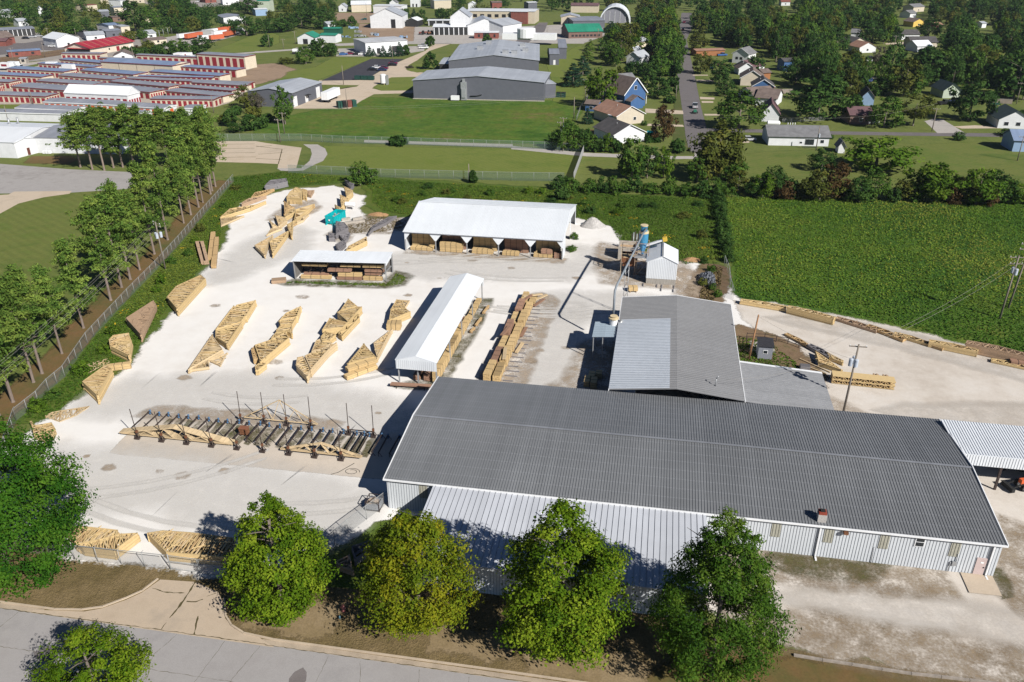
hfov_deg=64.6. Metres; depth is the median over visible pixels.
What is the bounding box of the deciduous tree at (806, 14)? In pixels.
[795,8,810,24]
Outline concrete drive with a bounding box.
[0,191,70,212]
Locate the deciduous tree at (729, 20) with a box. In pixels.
[721,15,736,33]
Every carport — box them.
[0,26,35,35]
[405,16,422,26]
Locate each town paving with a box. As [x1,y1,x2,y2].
[0,33,141,61]
[0,40,63,54]
[76,28,97,37]
[145,0,255,6]
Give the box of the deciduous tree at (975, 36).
[962,32,983,45]
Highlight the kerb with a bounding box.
[0,578,585,681]
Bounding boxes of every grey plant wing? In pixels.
[439,57,449,68]
[549,48,559,64]
[557,39,566,58]
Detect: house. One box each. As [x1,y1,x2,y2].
[0,31,15,42]
[0,38,12,45]
[13,18,28,25]
[82,31,104,39]
[96,9,109,16]
[113,49,134,57]
[142,29,155,37]
[142,36,166,43]
[256,0,274,11]
[322,21,334,29]
[338,3,348,11]
[389,0,398,3]
[410,0,420,6]
[468,1,475,8]
[490,1,501,7]
[584,99,601,111]
[593,99,645,123]
[593,117,645,142]
[603,74,647,108]
[618,72,635,77]
[625,49,648,63]
[630,46,641,52]
[634,37,647,46]
[731,46,757,62]
[733,60,751,74]
[734,59,764,68]
[738,86,771,102]
[739,66,763,85]
[750,75,774,87]
[754,87,783,104]
[757,68,771,78]
[761,97,780,121]
[761,123,831,145]
[777,58,794,70]
[779,0,790,5]
[834,138,846,152]
[841,106,872,124]
[842,36,867,46]
[848,40,876,52]
[851,29,860,36]
[858,86,875,105]
[894,29,920,39]
[899,10,916,17]
[902,3,925,11]
[903,17,923,26]
[903,36,938,46]
[905,40,931,51]
[927,22,942,29]
[930,79,961,97]
[976,21,986,27]
[986,104,1023,128]
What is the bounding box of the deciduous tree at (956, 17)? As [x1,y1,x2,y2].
[947,14,961,31]
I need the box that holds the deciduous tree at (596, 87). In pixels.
[582,66,618,101]
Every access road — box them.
[294,44,448,108]
[319,80,364,84]
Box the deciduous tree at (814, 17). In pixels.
[809,15,823,30]
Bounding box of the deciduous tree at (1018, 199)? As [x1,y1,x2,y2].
[1007,183,1023,203]
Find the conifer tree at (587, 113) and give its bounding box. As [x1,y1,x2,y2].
[580,108,593,123]
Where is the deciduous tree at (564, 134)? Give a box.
[554,121,572,150]
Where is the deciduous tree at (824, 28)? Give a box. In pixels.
[817,21,829,32]
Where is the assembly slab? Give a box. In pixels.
[110,416,402,478]
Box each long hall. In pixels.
[251,8,266,15]
[351,0,371,11]
[373,4,407,12]
[430,0,450,8]
[570,3,599,12]
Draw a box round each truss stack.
[30,421,56,441]
[45,406,89,421]
[68,525,119,550]
[78,533,140,559]
[82,364,113,403]
[88,358,109,372]
[109,333,132,361]
[126,300,156,341]
[147,529,235,565]
[167,275,205,315]
[188,334,223,373]
[192,360,209,371]
[209,353,227,366]
[215,306,245,330]
[215,322,242,349]
[220,201,265,218]
[220,215,243,226]
[234,300,256,322]
[241,196,266,205]
[251,188,274,197]
[251,345,260,363]
[254,235,273,258]
[255,332,290,365]
[255,362,266,374]
[264,178,288,189]
[266,227,281,235]
[269,220,277,227]
[269,231,288,257]
[271,331,286,346]
[275,215,287,227]
[276,325,292,338]
[278,316,297,328]
[279,306,301,322]
[284,201,293,216]
[284,208,294,219]
[286,187,302,203]
[287,221,293,239]
[293,204,314,223]
[293,214,308,226]
[296,356,310,382]
[302,188,307,200]
[304,342,337,376]
[307,190,313,197]
[311,338,331,351]
[321,331,336,343]
[322,318,347,334]
[328,232,335,241]
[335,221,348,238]
[335,240,346,250]
[336,554,353,575]
[337,306,362,326]
[338,314,359,340]
[339,194,348,209]
[339,232,350,242]
[339,299,356,310]
[344,180,353,189]
[344,186,353,199]
[345,237,367,250]
[347,343,375,365]
[351,540,371,565]
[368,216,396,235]
[374,329,392,359]
[388,307,410,321]
[390,299,403,310]
[399,299,409,307]
[740,299,786,311]
[784,333,807,346]
[786,305,835,324]
[806,344,832,358]
[815,351,842,370]
[826,352,843,365]
[830,370,895,389]
[835,316,877,332]
[865,324,905,342]
[893,332,927,345]
[921,340,943,350]
[928,339,978,356]
[965,340,1023,360]
[990,358,1023,369]
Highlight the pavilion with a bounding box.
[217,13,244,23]
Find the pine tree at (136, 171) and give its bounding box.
[123,160,168,253]
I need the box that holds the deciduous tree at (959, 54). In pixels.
[948,49,965,72]
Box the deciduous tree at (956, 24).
[943,19,965,33]
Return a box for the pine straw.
[0,180,232,435]
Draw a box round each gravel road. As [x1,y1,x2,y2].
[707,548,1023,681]
[733,300,1023,566]
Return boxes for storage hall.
[100,58,190,73]
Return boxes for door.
[16,145,27,157]
[198,56,203,64]
[205,57,210,65]
[212,57,216,65]
[219,58,223,65]
[225,58,230,66]
[232,58,237,66]
[239,59,244,67]
[293,96,297,106]
[316,86,320,97]
[391,19,395,27]
[972,557,987,574]
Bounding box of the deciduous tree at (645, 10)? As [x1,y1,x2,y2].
[636,8,652,22]
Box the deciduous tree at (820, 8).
[809,6,825,16]
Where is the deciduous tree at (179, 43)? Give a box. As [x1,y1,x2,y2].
[167,38,189,52]
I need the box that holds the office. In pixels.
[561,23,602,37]
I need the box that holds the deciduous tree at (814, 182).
[802,168,845,200]
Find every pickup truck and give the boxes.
[692,102,697,108]
[937,99,949,104]
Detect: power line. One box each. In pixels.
[0,224,153,364]
[0,230,154,374]
[861,259,1015,344]
[871,263,1018,343]
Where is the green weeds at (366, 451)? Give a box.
[361,438,376,456]
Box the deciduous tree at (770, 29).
[762,24,781,49]
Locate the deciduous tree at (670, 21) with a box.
[654,18,679,36]
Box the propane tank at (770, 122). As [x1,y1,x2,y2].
[767,120,779,124]
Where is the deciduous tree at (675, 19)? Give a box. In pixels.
[668,12,681,30]
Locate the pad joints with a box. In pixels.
[222,145,282,163]
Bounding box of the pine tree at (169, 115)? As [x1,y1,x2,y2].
[159,106,182,151]
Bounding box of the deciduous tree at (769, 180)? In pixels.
[749,171,776,196]
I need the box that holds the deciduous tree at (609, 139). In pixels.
[600,132,614,151]
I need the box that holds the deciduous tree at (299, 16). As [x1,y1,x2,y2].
[289,11,310,26]
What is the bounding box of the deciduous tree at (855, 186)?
[844,175,876,201]
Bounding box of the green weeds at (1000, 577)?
[993,568,1011,598]
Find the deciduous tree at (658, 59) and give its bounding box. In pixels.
[651,49,672,76]
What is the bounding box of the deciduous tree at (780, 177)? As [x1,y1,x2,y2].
[757,165,791,194]
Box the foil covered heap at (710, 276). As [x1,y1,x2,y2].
[699,271,716,285]
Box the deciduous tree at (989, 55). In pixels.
[965,43,1012,79]
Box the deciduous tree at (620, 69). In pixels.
[610,66,624,77]
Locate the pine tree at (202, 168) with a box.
[184,132,214,202]
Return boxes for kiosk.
[18,57,28,63]
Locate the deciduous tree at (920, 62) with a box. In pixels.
[904,54,926,82]
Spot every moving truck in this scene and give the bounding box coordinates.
[0,62,16,69]
[8,61,22,65]
[59,64,75,68]
[176,52,195,55]
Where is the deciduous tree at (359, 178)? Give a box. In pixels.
[347,160,373,184]
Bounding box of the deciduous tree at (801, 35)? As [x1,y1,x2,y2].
[787,24,808,57]
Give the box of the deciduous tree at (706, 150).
[693,143,728,180]
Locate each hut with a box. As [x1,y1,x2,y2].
[6,48,40,56]
[296,31,319,43]
[319,33,341,42]
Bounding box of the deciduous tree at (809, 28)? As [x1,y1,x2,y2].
[796,25,813,47]
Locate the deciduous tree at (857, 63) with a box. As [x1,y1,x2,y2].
[842,57,861,79]
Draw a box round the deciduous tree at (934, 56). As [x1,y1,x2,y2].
[901,47,952,82]
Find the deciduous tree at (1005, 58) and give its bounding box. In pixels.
[993,55,1010,65]
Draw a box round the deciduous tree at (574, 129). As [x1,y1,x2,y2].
[564,123,584,149]
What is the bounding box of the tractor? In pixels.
[1001,478,1023,492]
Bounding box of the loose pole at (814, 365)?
[799,358,829,372]
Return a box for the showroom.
[353,36,406,53]
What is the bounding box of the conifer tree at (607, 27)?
[603,21,614,32]
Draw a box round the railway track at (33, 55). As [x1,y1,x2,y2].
[1,51,63,61]
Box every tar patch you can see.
[34,647,59,660]
[289,668,306,681]
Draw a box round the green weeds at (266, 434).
[254,429,273,445]
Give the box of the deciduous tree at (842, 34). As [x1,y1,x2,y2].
[828,26,850,49]
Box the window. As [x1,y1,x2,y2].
[914,538,925,546]
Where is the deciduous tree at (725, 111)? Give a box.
[712,88,769,128]
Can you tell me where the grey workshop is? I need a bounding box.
[246,77,321,107]
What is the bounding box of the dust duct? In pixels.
[612,228,646,313]
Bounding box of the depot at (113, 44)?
[62,35,133,52]
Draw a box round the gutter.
[0,603,559,681]
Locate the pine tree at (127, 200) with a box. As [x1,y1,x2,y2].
[118,188,152,269]
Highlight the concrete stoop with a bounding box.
[960,572,1001,595]
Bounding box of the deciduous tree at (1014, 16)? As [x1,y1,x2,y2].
[1011,12,1023,26]
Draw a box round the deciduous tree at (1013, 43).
[1004,37,1023,56]
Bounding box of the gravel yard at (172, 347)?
[0,185,896,578]
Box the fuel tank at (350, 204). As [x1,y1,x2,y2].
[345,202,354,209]
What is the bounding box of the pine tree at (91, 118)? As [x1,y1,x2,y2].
[80,104,114,170]
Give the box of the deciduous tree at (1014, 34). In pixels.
[1000,26,1022,52]
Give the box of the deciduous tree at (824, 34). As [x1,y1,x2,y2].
[802,29,829,40]
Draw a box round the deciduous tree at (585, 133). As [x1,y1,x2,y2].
[573,128,591,150]
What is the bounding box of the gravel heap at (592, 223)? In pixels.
[580,217,605,228]
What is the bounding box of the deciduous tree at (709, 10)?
[702,5,717,29]
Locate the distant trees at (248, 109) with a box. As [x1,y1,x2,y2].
[14,0,1023,117]
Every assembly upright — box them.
[129,409,141,439]
[154,412,166,442]
[179,414,190,444]
[205,417,215,447]
[230,419,240,450]
[236,391,244,422]
[257,422,266,452]
[260,392,267,423]
[283,394,290,426]
[283,424,292,455]
[307,399,313,428]
[310,427,318,458]
[337,430,344,461]
[345,403,351,435]
[370,405,376,437]
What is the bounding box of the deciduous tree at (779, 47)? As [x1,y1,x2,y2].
[767,27,789,61]
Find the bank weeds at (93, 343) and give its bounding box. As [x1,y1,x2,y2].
[24,172,353,418]
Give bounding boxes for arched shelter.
[601,3,630,22]
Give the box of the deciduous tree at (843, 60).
[838,53,852,70]
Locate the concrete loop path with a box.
[277,144,326,170]
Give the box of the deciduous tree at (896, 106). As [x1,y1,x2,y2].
[866,95,905,127]
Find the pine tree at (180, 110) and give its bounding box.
[173,107,190,141]
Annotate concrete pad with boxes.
[215,141,300,167]
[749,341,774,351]
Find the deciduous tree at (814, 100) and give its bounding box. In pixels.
[785,73,854,120]
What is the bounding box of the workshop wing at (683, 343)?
[608,295,833,409]
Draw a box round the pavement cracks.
[0,582,526,681]
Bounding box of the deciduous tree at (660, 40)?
[655,32,679,52]
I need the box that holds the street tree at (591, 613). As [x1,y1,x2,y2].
[493,497,641,671]
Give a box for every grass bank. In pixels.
[210,32,279,52]
[276,57,371,79]
[322,86,353,91]
[374,77,413,90]
[408,61,439,71]
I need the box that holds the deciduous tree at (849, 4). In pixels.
[841,0,854,8]
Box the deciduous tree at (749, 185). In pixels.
[743,176,764,195]
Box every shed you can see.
[0,72,53,82]
[0,79,20,88]
[0,91,58,102]
[0,109,74,121]
[6,66,76,77]
[10,82,67,96]
[14,104,87,112]
[36,78,105,84]
[37,62,101,71]
[41,32,79,47]
[43,98,121,108]
[57,73,126,82]
[59,57,101,64]
[60,52,107,59]
[63,84,140,101]
[79,68,147,76]
[96,83,166,98]
[98,57,140,59]
[107,101,176,113]
[109,79,181,89]
[125,76,254,87]
[136,53,197,64]
[138,75,214,79]
[148,69,230,80]
[149,95,221,106]
[165,88,235,102]
[178,84,240,94]
[181,64,246,77]
[182,104,206,114]
[190,81,251,91]
[197,52,256,68]
[291,250,393,281]
[323,27,342,33]
[427,19,449,25]
[524,1,536,8]
[646,242,678,284]
[690,48,724,55]
[756,337,774,358]
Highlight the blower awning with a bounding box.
[592,322,617,359]
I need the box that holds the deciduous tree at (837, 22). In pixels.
[830,13,840,26]
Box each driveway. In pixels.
[645,108,682,113]
[954,125,995,128]
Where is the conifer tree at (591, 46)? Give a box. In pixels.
[584,39,596,50]
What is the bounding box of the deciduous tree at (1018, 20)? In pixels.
[1008,17,1021,26]
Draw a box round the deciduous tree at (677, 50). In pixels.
[667,42,682,60]
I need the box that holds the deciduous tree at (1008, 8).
[996,0,1019,19]
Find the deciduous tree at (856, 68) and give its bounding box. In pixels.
[844,52,862,85]
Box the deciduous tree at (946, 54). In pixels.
[929,47,965,73]
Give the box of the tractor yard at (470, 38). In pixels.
[407,25,604,42]
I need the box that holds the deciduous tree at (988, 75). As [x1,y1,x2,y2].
[985,60,1023,95]
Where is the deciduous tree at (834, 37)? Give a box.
[823,31,838,51]
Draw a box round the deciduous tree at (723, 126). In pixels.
[683,119,748,178]
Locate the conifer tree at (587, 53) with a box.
[580,47,594,60]
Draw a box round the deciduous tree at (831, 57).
[826,53,843,66]
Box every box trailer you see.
[176,32,192,39]
[184,32,202,39]
[194,30,213,37]
[197,34,211,39]
[208,34,223,40]
[211,30,226,34]
[218,26,230,30]
[222,30,235,37]
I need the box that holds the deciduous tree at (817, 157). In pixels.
[806,147,837,170]
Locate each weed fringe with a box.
[269,200,319,219]
[281,271,411,287]
[327,215,409,241]
[394,298,492,388]
[407,249,565,262]
[479,293,557,383]
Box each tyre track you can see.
[63,458,262,500]
[70,449,267,490]
[86,510,279,541]
[96,499,256,530]
[204,398,298,404]
[213,391,306,398]
[273,373,389,385]
[278,368,390,379]
[285,491,387,504]
[296,501,388,514]
[393,253,471,260]
[400,256,472,263]
[420,248,504,257]
[420,252,501,261]
[444,252,568,259]
[444,255,567,262]
[446,273,562,281]
[453,270,566,278]
[479,309,598,317]
[484,305,601,313]
[494,309,589,312]
[498,305,592,308]
[531,306,620,310]
[531,310,619,315]
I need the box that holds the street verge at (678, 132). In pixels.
[671,74,694,154]
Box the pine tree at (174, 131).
[163,118,199,214]
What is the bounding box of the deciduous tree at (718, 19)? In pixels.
[710,8,729,27]
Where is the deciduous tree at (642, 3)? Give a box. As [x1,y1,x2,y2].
[635,0,649,11]
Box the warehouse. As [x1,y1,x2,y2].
[383,376,1008,620]
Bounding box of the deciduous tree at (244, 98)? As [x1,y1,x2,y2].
[229,84,256,108]
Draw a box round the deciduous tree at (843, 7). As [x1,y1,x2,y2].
[840,2,849,13]
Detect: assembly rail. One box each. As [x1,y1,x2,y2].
[132,410,151,427]
[143,411,162,426]
[154,412,171,425]
[161,413,181,432]
[172,414,191,432]
[183,415,201,434]
[193,417,212,435]
[206,418,221,431]
[214,419,230,433]
[224,419,242,436]
[234,420,251,439]
[246,421,263,442]
[255,422,272,441]
[266,423,282,445]
[277,425,294,446]
[288,425,304,445]
[298,426,314,448]
[311,427,326,447]
[320,428,334,450]
[332,429,344,450]
[345,430,359,450]
[352,431,366,453]
[359,432,370,454]
[371,433,384,455]
[378,434,391,456]
[389,434,400,456]
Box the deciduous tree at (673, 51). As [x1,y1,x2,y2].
[666,43,683,67]
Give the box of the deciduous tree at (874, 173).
[861,167,892,198]
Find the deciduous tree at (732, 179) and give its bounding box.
[726,169,749,193]
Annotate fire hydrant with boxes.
[340,605,345,612]
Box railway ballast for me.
[0,49,64,61]
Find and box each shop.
[75,4,97,11]
[97,22,119,28]
[98,28,120,37]
[100,0,146,3]
[108,0,125,9]
[108,15,124,21]
[109,6,123,14]
[113,24,129,32]
[200,0,215,2]
[220,0,238,4]
[473,31,498,38]
[510,10,529,23]
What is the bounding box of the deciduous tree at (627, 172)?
[617,154,631,177]
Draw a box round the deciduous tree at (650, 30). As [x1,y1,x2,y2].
[647,21,659,36]
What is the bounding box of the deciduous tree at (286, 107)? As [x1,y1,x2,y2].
[270,85,293,123]
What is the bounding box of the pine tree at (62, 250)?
[49,238,97,328]
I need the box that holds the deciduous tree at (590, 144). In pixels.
[581,133,597,151]
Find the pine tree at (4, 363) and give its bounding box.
[0,345,17,415]
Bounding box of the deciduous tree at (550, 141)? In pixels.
[548,128,561,148]
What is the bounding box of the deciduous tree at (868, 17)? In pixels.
[860,11,879,35]
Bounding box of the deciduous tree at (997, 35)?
[990,33,1002,49]
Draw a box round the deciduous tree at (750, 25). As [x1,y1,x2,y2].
[743,16,756,38]
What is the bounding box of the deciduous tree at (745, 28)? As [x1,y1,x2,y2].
[732,21,751,46]
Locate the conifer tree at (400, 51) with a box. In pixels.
[395,42,404,56]
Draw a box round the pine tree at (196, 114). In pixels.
[187,105,220,193]
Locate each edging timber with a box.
[794,653,821,660]
[822,658,851,665]
[852,662,881,670]
[882,667,911,674]
[911,672,940,677]
[941,675,969,681]
[969,678,995,681]
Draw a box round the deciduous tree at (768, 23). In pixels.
[752,17,775,44]
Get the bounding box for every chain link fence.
[2,407,162,566]
[14,174,232,407]
[227,134,557,149]
[278,493,382,571]
[288,165,547,178]
[724,256,734,294]
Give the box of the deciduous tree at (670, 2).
[662,0,675,9]
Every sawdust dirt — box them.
[596,243,685,288]
[676,269,699,296]
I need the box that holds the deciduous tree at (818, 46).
[806,40,824,54]
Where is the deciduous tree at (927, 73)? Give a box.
[919,63,935,85]
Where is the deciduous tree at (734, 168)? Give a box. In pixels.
[720,158,750,179]
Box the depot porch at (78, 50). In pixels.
[66,45,102,51]
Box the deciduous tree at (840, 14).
[834,9,845,32]
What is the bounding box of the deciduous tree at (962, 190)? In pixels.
[945,176,979,198]
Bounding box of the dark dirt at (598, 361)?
[549,340,619,391]
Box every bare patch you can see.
[239,592,351,640]
[425,624,515,664]
[522,643,649,681]
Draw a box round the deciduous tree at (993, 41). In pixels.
[973,33,1002,52]
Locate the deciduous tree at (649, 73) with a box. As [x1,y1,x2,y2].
[637,61,660,84]
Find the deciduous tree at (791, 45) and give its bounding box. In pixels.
[777,33,795,57]
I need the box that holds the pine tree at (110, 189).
[95,178,140,279]
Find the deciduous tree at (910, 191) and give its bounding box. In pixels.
[894,180,919,199]
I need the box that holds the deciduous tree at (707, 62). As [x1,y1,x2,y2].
[692,51,714,73]
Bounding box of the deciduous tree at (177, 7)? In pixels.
[168,0,185,19]
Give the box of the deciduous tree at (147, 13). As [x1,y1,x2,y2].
[139,5,162,26]
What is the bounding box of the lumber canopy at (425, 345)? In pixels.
[395,273,483,382]
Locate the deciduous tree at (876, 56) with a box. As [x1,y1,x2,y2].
[872,45,886,63]
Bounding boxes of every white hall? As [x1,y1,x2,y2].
[0,122,57,157]
[12,137,37,157]
[33,124,130,153]
[450,7,472,24]
[467,15,491,34]
[489,17,521,34]
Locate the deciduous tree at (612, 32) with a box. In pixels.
[605,27,616,42]
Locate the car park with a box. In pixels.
[322,59,402,80]
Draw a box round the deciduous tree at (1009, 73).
[984,50,1023,99]
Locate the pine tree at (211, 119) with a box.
[200,104,227,186]
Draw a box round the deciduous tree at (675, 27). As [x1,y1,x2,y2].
[665,23,684,38]
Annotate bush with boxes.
[24,396,49,412]
[41,388,61,399]
[69,360,93,375]
[95,344,110,353]
[104,324,121,335]
[150,284,161,292]
[154,272,166,283]
[162,256,177,263]
[180,247,193,256]
[190,236,198,243]
[194,223,205,231]
[219,202,228,207]
[229,184,241,190]
[277,57,295,64]
[392,195,401,201]
[397,198,407,203]
[418,190,426,195]
[421,182,433,189]
[441,188,450,193]
[449,187,456,193]
[462,194,471,198]
[484,188,494,195]
[523,185,533,193]
[536,187,546,193]
[546,197,558,202]
[549,174,571,189]
[558,177,582,193]
[565,244,576,251]
[569,232,578,239]
[579,199,591,205]
[581,177,598,194]
[584,206,597,213]
[592,175,612,192]
[604,175,629,194]
[610,208,626,214]
[617,202,628,207]
[624,174,645,192]
[639,201,649,208]
[641,181,662,193]
[647,201,657,207]
[660,174,677,194]
[671,182,698,197]
[676,211,691,218]
[688,179,713,197]
[691,199,704,206]
[695,277,709,285]
[696,229,707,238]
[699,256,708,263]
[707,265,716,272]
[707,283,716,289]
[709,199,726,208]
[711,187,722,198]
[711,205,726,220]
[712,193,729,202]
[712,289,722,297]
[713,201,728,212]
[714,221,727,230]
[714,228,729,240]
[716,217,729,224]
[716,223,733,235]
[718,238,733,249]
[720,180,738,195]
[720,235,735,244]
[720,246,733,255]
[722,252,737,262]
[771,180,796,198]
[784,178,800,197]
[796,179,817,198]
[834,181,846,197]
[855,185,875,203]
[882,188,902,201]
[902,183,926,201]
[941,187,963,204]
[952,131,966,139]
[974,191,1000,206]
[996,128,1008,134]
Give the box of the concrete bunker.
[618,240,638,259]
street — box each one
[0,608,518,681]
[677,13,706,151]
[707,128,1002,136]
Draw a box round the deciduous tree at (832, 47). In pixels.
[825,44,841,63]
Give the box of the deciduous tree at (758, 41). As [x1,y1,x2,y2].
[752,27,768,47]
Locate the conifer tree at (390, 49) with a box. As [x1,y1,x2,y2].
[387,45,395,56]
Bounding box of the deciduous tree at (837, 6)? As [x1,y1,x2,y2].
[829,3,842,13]
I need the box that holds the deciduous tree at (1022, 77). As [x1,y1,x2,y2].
[1015,69,1023,99]
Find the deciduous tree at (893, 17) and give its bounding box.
[883,12,897,40]
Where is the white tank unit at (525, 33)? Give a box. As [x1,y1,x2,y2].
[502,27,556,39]
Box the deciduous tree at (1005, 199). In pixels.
[995,178,1022,202]
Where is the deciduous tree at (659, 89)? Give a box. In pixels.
[644,77,670,98]
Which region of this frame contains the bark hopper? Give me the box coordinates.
[620,242,637,274]
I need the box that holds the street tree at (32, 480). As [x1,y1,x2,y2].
[0,414,100,602]
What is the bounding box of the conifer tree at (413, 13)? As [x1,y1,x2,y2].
[410,8,415,17]
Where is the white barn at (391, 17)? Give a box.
[370,6,407,27]
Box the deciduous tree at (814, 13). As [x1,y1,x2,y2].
[809,9,821,19]
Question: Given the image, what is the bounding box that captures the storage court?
[0,56,252,108]
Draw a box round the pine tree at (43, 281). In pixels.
[26,263,74,353]
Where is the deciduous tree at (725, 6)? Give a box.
[717,0,728,18]
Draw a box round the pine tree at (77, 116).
[56,108,93,169]
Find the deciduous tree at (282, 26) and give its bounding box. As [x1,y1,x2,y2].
[265,17,289,31]
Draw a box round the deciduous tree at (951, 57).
[937,54,965,82]
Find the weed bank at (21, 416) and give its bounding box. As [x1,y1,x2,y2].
[9,171,353,423]
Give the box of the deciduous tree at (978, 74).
[973,64,989,87]
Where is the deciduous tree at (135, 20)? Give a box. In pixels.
[117,0,146,30]
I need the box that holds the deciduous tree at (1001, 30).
[996,19,1020,43]
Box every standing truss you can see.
[119,424,234,444]
[244,399,317,424]
[280,442,361,457]
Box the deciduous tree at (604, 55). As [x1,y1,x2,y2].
[597,41,623,64]
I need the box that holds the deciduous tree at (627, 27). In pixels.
[619,20,640,42]
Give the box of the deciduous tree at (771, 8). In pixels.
[763,4,777,17]
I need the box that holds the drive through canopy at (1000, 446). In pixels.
[941,419,1023,489]
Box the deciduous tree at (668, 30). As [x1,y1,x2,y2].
[658,25,680,47]
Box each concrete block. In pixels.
[341,217,350,220]
[344,219,364,224]
[352,216,362,220]
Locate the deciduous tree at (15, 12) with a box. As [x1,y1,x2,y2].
[5,2,34,17]
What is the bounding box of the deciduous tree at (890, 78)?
[882,64,901,94]
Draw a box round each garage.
[433,24,468,34]
[560,12,579,24]
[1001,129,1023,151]
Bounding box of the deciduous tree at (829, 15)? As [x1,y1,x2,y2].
[825,13,834,25]
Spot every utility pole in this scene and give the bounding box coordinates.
[153,222,165,268]
[748,315,758,359]
[842,344,866,410]
[999,255,1023,318]
[1007,242,1023,307]
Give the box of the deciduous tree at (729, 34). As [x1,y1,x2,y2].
[726,22,744,46]
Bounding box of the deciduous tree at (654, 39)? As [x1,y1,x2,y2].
[649,24,679,48]
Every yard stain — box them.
[102,464,114,469]
[178,375,189,379]
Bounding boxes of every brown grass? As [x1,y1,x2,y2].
[141,406,341,428]
[646,652,966,681]
[685,263,730,301]
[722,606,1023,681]
[731,551,957,596]
[735,324,829,380]
[768,553,888,579]
[998,516,1023,611]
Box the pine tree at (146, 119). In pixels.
[123,110,164,150]
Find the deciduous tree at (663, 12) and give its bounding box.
[657,6,677,19]
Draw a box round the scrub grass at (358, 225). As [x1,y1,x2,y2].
[348,216,406,232]
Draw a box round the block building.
[467,8,538,23]
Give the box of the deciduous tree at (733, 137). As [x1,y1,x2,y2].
[715,134,744,179]
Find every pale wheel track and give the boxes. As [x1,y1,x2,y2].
[6,451,364,530]
[86,377,409,440]
[213,230,303,281]
[392,248,611,276]
[525,302,580,386]
[547,295,622,318]
[769,317,1023,379]
[775,586,1023,648]
[877,404,1023,425]
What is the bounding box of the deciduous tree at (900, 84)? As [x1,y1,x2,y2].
[885,57,925,96]
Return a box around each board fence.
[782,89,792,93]
[993,99,1012,103]
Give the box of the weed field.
[253,97,584,144]
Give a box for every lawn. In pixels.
[0,174,222,393]
[310,146,582,173]
[317,516,419,591]
[576,141,1023,178]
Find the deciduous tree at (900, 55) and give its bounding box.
[883,40,909,71]
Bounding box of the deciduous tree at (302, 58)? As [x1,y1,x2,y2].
[294,45,316,63]
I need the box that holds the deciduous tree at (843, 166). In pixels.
[818,160,853,198]
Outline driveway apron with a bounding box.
[32,579,272,646]
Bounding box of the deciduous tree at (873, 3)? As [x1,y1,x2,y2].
[864,0,881,12]
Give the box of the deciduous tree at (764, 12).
[753,7,772,24]
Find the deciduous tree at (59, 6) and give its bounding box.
[45,2,72,20]
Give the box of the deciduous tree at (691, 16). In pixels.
[689,10,702,29]
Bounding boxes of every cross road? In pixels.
[0,52,254,69]
[255,42,583,52]
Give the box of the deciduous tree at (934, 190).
[914,162,965,200]
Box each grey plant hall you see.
[413,66,550,101]
[448,39,539,70]
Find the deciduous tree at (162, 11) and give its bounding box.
[151,8,174,22]
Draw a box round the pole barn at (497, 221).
[403,197,576,259]
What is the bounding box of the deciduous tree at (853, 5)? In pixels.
[843,2,864,26]
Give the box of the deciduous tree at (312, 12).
[301,8,331,28]
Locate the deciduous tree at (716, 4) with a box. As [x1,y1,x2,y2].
[710,0,724,17]
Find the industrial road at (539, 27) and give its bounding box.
[517,22,547,42]
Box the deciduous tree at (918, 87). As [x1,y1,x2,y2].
[903,70,928,95]
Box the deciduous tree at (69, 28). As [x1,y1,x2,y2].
[48,21,80,34]
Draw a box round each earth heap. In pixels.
[367,212,388,216]
[682,257,700,261]
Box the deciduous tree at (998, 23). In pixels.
[993,16,1011,34]
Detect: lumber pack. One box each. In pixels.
[107,361,131,370]
[195,241,205,264]
[199,241,208,264]
[207,231,215,259]
[211,237,218,268]
[271,277,286,283]
[301,262,327,265]
[301,274,331,278]
[304,272,329,274]
[327,268,351,271]
[336,276,362,279]
[338,272,362,276]
[340,263,361,266]
[343,364,377,380]
[345,357,377,372]
[362,263,383,267]
[363,276,382,280]
[364,268,384,272]
[365,272,381,274]
[386,320,401,330]
[390,382,430,389]
[410,245,433,250]
[412,233,431,237]
[412,237,434,242]
[412,241,436,247]
[413,370,424,379]
[423,371,432,380]
[432,360,444,380]
[440,241,462,247]
[440,247,462,252]
[440,348,451,367]
[442,235,462,239]
[443,239,465,244]
[447,335,458,354]
[454,323,464,341]
[462,316,470,330]
[467,307,475,319]
[472,247,493,254]
[473,237,494,241]
[473,241,496,246]
[473,245,497,250]
[473,298,481,309]
[475,317,481,325]
[482,305,489,313]
[483,359,496,380]
[491,346,502,363]
[493,362,504,381]
[498,335,508,348]
[499,345,511,366]
[500,325,510,335]
[502,250,519,255]
[502,347,506,358]
[503,319,513,336]
[504,239,526,243]
[504,242,528,247]
[505,247,528,252]
[506,334,517,351]
[511,311,519,325]
[512,322,522,338]
[515,298,524,311]
[515,342,523,352]
[518,309,527,326]
[519,327,527,336]
[521,291,529,303]
[524,301,532,315]
[529,296,537,303]
[533,252,552,257]
[533,298,544,306]
[536,240,558,244]
[536,244,560,249]
[541,248,552,253]
[554,251,561,258]
[583,375,590,386]
[588,371,594,379]
[589,376,597,388]
[595,370,602,378]
[628,285,637,292]
[1009,358,1023,365]
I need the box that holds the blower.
[609,314,622,325]
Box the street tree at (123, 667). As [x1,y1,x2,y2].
[24,619,156,681]
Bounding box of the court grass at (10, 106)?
[0,104,43,108]
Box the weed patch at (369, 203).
[358,177,734,264]
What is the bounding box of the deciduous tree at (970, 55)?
[964,51,986,76]
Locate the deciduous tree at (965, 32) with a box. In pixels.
[937,26,974,47]
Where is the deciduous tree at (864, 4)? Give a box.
[855,3,868,22]

